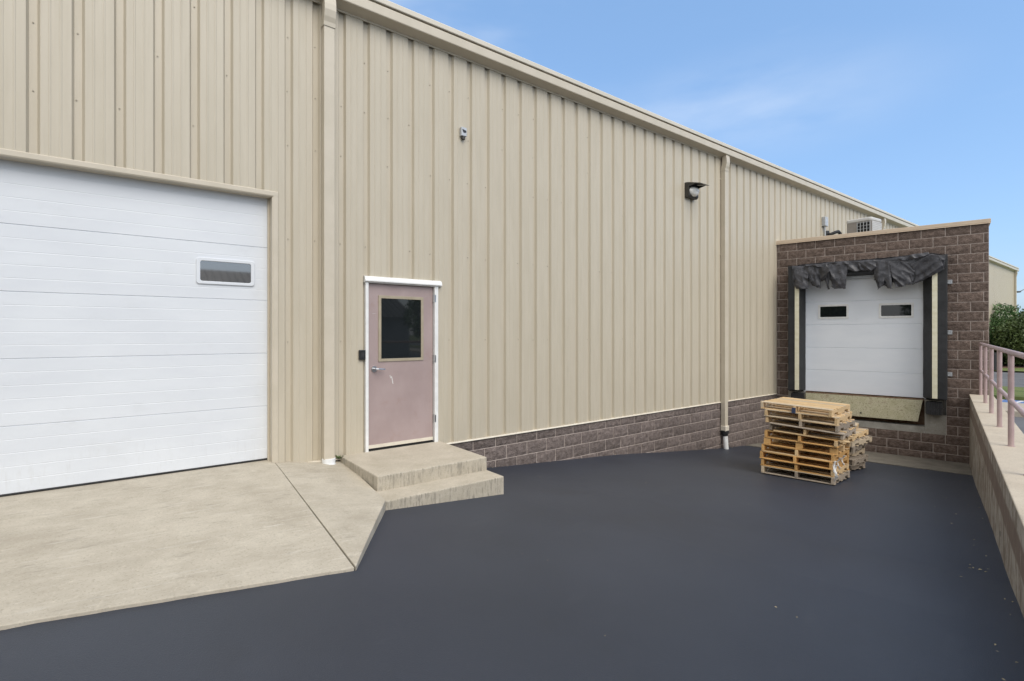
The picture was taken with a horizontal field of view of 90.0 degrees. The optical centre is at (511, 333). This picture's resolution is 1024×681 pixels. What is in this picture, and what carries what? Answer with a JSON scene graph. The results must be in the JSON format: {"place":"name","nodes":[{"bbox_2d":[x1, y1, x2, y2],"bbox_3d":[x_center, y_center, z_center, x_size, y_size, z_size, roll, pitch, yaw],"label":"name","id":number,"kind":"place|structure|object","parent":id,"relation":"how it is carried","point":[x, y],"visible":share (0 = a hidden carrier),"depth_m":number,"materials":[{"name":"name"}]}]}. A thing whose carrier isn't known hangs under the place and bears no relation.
{"place":"outdoors","nodes":[
{"label":"outdoors","id":0,"kind":"place"},
{"bbox_2d":[0,460,384,629],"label":"concrete apron pavement","id":1,"kind":"structure","parent":0,"point":[76,551],"depth_m":3.89,"materials":[{"name":"beige concrete"}]},
{"bbox_2d":[0,446,1023,680],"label":"asphalt yard","id":2,"kind":"structure","parent":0,"point":[693,565],"depth_m":3.39,"materials":[{"name":"black asphalt"}]},
{"bbox_2d":[340,441,503,509],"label":"concrete steps","id":3,"kind":"structure","parent":2,"relation":"on","point":[418,475],"depth_m":5.80,"materials":[{"name":"beige concrete"}]},
{"bbox_2d":[761,461,849,484],"bbox_3d":[4.848,2.276,8.444,1.050,0.117,1.209,0,-6,43],"label":"wooden pallet","id":4,"kind":"object","parent":2,"relation":"on","point":[841,476],"visible":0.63,"depth_m":8.18,"materials":[{"name":"brown wood"}]},
{"bbox_2d":[760,454,849,476],"bbox_3d":[4.853,2.160,8.469,1.052,0.117,1.201,0,-5,43],"label":"wooden pallet","id":5,"kind":"object","parent":4,"relation":"on","point":[844,468],"visible":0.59,"depth_m":8.23,"materials":[{"name":"beige wood"}]},
{"bbox_2d":[759,447,848,469],"bbox_3d":[4.849,2.041,8.471,1.045,0.117,1.214,1,-5,44],"label":"wooden pallet","id":6,"kind":"object","parent":5,"relation":"on","point":[795,460],"visible":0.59,"depth_m":8.22,"materials":[{"name":"orange wood"}]},
{"bbox_2d":[761,440,849,461],"bbox_3d":[4.874,1.925,8.488,1.046,0.117,1.210,1,-4,43],"label":"wooden pallet","id":7,"kind":"object","parent":6,"relation":"on","point":[796,452],"visible":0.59,"depth_m":8.23,"materials":[{"name":"brown wood"}]},
{"bbox_2d":[763,433,850,454],"bbox_3d":[4.900,1.807,8.488,1.050,0.117,1.209,1,-3,42],"label":"wooden pallet","id":8,"kind":"object","parent":7,"relation":"on","point":[802,446],"visible":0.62,"depth_m":8.21,"materials":[{"name":"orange wood"}]},
{"bbox_2d":[764,426,853,447],"bbox_3d":[4.919,1.687,8.451,1.049,0.117,1.208,1,-2,44],"label":"wooden pallet","id":9,"kind":"object","parent":8,"relation":"on","point":[835,443],"visible":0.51,"depth_m":8.18,"materials":[{"name":"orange wood"}]},
{"bbox_2d":[769,420,855,442],"bbox_3d":[4.973,1.580,8.416,1.132,0.135,1.260,2,-2,41],"label":"wooden pallet","id":10,"kind":"object","parent":9,"relation":"on","point":[849,432],"visible":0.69,"depth_m":8.18,"materials":[{"name":"brown wood"}]},
{"bbox_2d":[765,412,856,434],"bbox_3d":[4.941,1.461,8.437,1.136,0.135,1.264,2,-1,44],"label":"wooden pallet","id":11,"kind":"object","parent":10,"relation":"on","point":[847,424],"visible":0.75,"depth_m":8.19,"materials":[{"name":"brown wood"}]},
{"bbox_2d":[764,405,851,424],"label":"wooden pallet","id":12,"kind":"object","parent":11,"relation":"on","point":[837,419],"visible":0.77,"depth_m":8.23,"materials":[{"name":"brown wood"}]},
{"bbox_2d":[760,397,849,417],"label":"wooden pallet","id":13,"kind":"object","parent":12,"relation":"on","point":[832,409],"visible":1,"depth_m":8.39,"materials":[{"name":"brown wood"}]},
{"bbox_2d":[833,455,845,480],"bbox_3d":[4.996,2.056,7.824,0.080,0.321,0.521,0,0,45],"label":"plastic wrap","id":14,"kind":"object","parent":6,"relation":"hanging from","point":[834,468],"visible":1,"depth_m":7.69,"materials":[{"name":"white plastic"}]},
{"bbox_2d":[849,460,865,470],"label":"wooden pallet","id":15,"kind":"object","parent":2,"relation":"on","point":[859,466],"visible":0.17,"depth_m":9.56,"materials":[{"name":"brown wood"}]},
{"bbox_2d":[848,454,867,466],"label":"wooden pallet","id":16,"kind":"object","parent":15,"relation":"on","point":[858,459],"visible":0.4,"depth_m":9.45,"materials":[{"name":"brown wood"}]},
{"bbox_2d":[849,448,864,457],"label":"wooden pallet","id":17,"kind":"object","parent":16,"relation":"on","point":[859,452],"visible":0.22,"depth_m":9.65,"materials":[{"name":"brown wood"}]},
{"bbox_2d":[849,443,865,453],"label":"wooden pallet","id":18,"kind":"object","parent":17,"relation":"on","point":[856,448],"visible":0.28,"depth_m":9.39,"materials":[{"name":"brown wood"}]},
{"bbox_2d":[850,435,871,447],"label":"wooden pallet","id":19,"kind":"object","parent":18,"relation":"on","point":[863,440],"visible":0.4,"depth_m":9.46,"materials":[{"name":"brown wood"}]},
{"bbox_2d":[854,428,867,440],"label":"wooden pallet","id":20,"kind":"object","parent":19,"relation":"on","point":[860,432],"visible":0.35,"depth_m":9.61,"materials":[{"name":"brown wood"}]},
{"bbox_2d":[969,394,1023,616],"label":"retaining wall","id":21,"kind":"structure","parent":2,"relation":"on","point":[997,465],"depth_m":5.32,"materials":[{"name":"beige concrete"}]},
{"bbox_2d":[978,342,1023,474],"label":"handrail","id":22,"kind":"object","parent":21,"relation":"on","point":[1012,402],"visible":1,"depth_m":6.97,"materials":[{"name":"metal"}]},
{"bbox_2d":[388,0,1023,315],"label":"sky","id":23,"kind":"structure","parent":0,"point":[912,111],"materials":[{"name":"blue"}]},
{"bbox_2d":[746,443,972,475],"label":"concrete pavement","id":24,"kind":"structure","parent":0,"point":[925,463],"depth_m":10.70,"materials":[{"name":"grey concrete"}]},
{"bbox_2d":[776,218,990,463],"bbox_3d":[10.299,0.251,14.197,4.051,5.238,6.964,0,0,40],"label":"loading dock","id":25,"kind":"object","parent":24,"relation":"on","point":[884,333],"visible":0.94,"depth_m":11.61,"materials":[{"name":"brick"}]},
{"bbox_2d":[847,217,881,232],"bbox_3d":[9.929,-2.625,14.446,0.660,1.150,0.660,0,0,-33],"label":"condenser unit","id":26,"kind":"object","parent":25,"relation":"on","point":[864,224],"visible":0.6,"depth_m":14.21,"materials":[{"name":"white metal"}]},
{"bbox_2d":[806,278,923,397],"bbox_3d":[8.233,0.064,12.067,2.309,2.744,0.027,0,0,40],"label":"dock door","id":27,"kind":"structure","parent":25,"relation":"in","point":[862,338],"depth_m":12.02,"materials":[{"name":"white metal"}]},
{"bbox_2d":[994,353,996,369],"bbox_3d":[23.362,1.360,24.800,0.310,0.840,0.310,0,0,0],"label":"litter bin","id":28,"kind":"object","parent":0,"point":[995,361],"visible":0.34,"depth_m":24.66,"materials":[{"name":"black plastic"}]},
{"bbox_2d":[994,370,1023,386],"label":"road","id":29,"kind":"structure","parent":0,"point":[1018,378],"depth_m":20.97,"materials":[{"name":"grey asphalt"}]},
{"bbox_2d":[994,386,1023,400],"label":"grass strip","id":30,"kind":"object","parent":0,"point":[1018,393],"depth_m":15.14,"materials":[{"name":"green plant"}]},
{"bbox_2d":[1002,402,1023,416],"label":"concrete path","id":31,"kind":"structure","parent":0,"point":[1005,407],"depth_m":11.78,"materials":[{"name":"beige concrete"}]},
{"bbox_2d":[1002,363,1023,370],"bbox_3d":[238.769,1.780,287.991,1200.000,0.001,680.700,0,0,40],"label":"lawn","id":32,"kind":"structure","parent":0,"point":[1015,369],"depth_m":25.20,"materials":[{"name":"green plant"}]},
{"bbox_2d":[1002,364,1023,367],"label":"mulch bed","id":33,"kind":"object","parent":32,"relation":"on","point":[1015,366],"visible":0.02,"depth_m":27.25,"materials":[{"name":"brown soil"}]},
{"bbox_2d":[989,301,1023,365],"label":"evergreen bush","id":34,"kind":"object","parent":33,"relation":"on","point":[1002,317],"visible":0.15,"depth_m":28.26,"materials":[{"name":"green plant"}]},
{"bbox_2d":[990,312,1023,365],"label":"evergreen bush","id":35,"kind":"object","parent":33,"relation":"on","point":[1014,326],"visible":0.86,"depth_m":27.14,"materials":[{"name":"green plant"}]},
{"bbox_2d":[1014,417,1023,433],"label":"parking lot","id":36,"kind":"structure","parent":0,"point":[1019,422],"depth_m":10.65,"materials":[{"name":"grey asphalt"}]},
{"label":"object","id":37,"kind":"structure","parent":0,"visible":0},
{"bbox_2d":[996,399,1023,402],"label":"parking marking","id":38,"kind":"object","parent":37,"relation":"on","point":[1017,401],"visible":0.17,"depth_m":13.86,"materials":[{"name":"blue paint"}]},
{"bbox_3d":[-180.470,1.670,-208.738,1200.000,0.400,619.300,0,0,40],"label":"ground","id":39,"kind":"structure","parent":0,"visible":0},
{"bbox_2d":[0,0,1018,496],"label":"warehouse","id":40,"kind":"structure","parent":39,"relation":"on","point":[238,232],"depth_m":6.33,"materials":[{"name":"beige paint"}]},
{"bbox_2d":[0,159,266,496],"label":"roller door","id":41,"kind":"structure","parent":40,"relation":"in","point":[133,312],"depth_m":5.07,"materials":[{"name":"white metal"}]},
{"bbox_2d":[359,350,364,359],"bbox_3d":[-1.877,0.270,6.410,0.080,0.124,0.040,0,0,-38],"label":"door keypad","id":42,"kind":"object","parent":40,"relation":"attached to","point":[361,354],"depth_m":6.39,"materials":[{"name":"black plastic"}]},
{"bbox_2d":[363,276,441,451],"bbox_3d":[-1.443,0.391,6.796,1.100,2.238,0.157,0,0,-38],"label":"entry door","id":43,"kind":"structure","parent":40,"relation":"in","point":[401,322],"depth_m":6.76,"materials":[{"name":"paint"}]},
{"bbox_2d":[460,127,466,139],"bbox_3d":[-0.695,-2.853,7.309,0.090,0.165,0.062,0,0,-38],"label":"security camera","id":44,"kind":"object","parent":40,"relation":"attached to","point":[463,132],"visible":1,"depth_m":7.29,"materials":[{"name":"white plastic"}]},
{"bbox_2d":[685,182,708,199],"bbox_3d":[3.841,-2.985,10.630,0.340,0.320,0.360,0,0,-38],"label":"wall lamp","id":45,"kind":"object","parent":40,"relation":"attached to","point":[692,191],"visible":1,"depth_m":10.62,"materials":[{"name":"brown metal"}]},
{"bbox_2d":[822,217,827,235],"bbox_3d":[9.075,-2.885,14.846,0.200,0.970,0.100,0,0,-38],"label":"disconnect box","id":46,"kind":"object","parent":40,"relation":"attached to","point":[824,222],"visible":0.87,"depth_m":14.81,"materials":[{"name":"grey metal"}]},
{"bbox_2d":[826,230,841,235],"bbox_3d":[9.498,-2.807,15.079,0.755,0.494,0.185,0,0,-22],"label":"refrigerant pipe","id":47,"kind":"object","parent":40,"relation":"attached to","point":[834,232],"visible":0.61,"depth_m":14.97,"materials":[{"name":"black rubber"}]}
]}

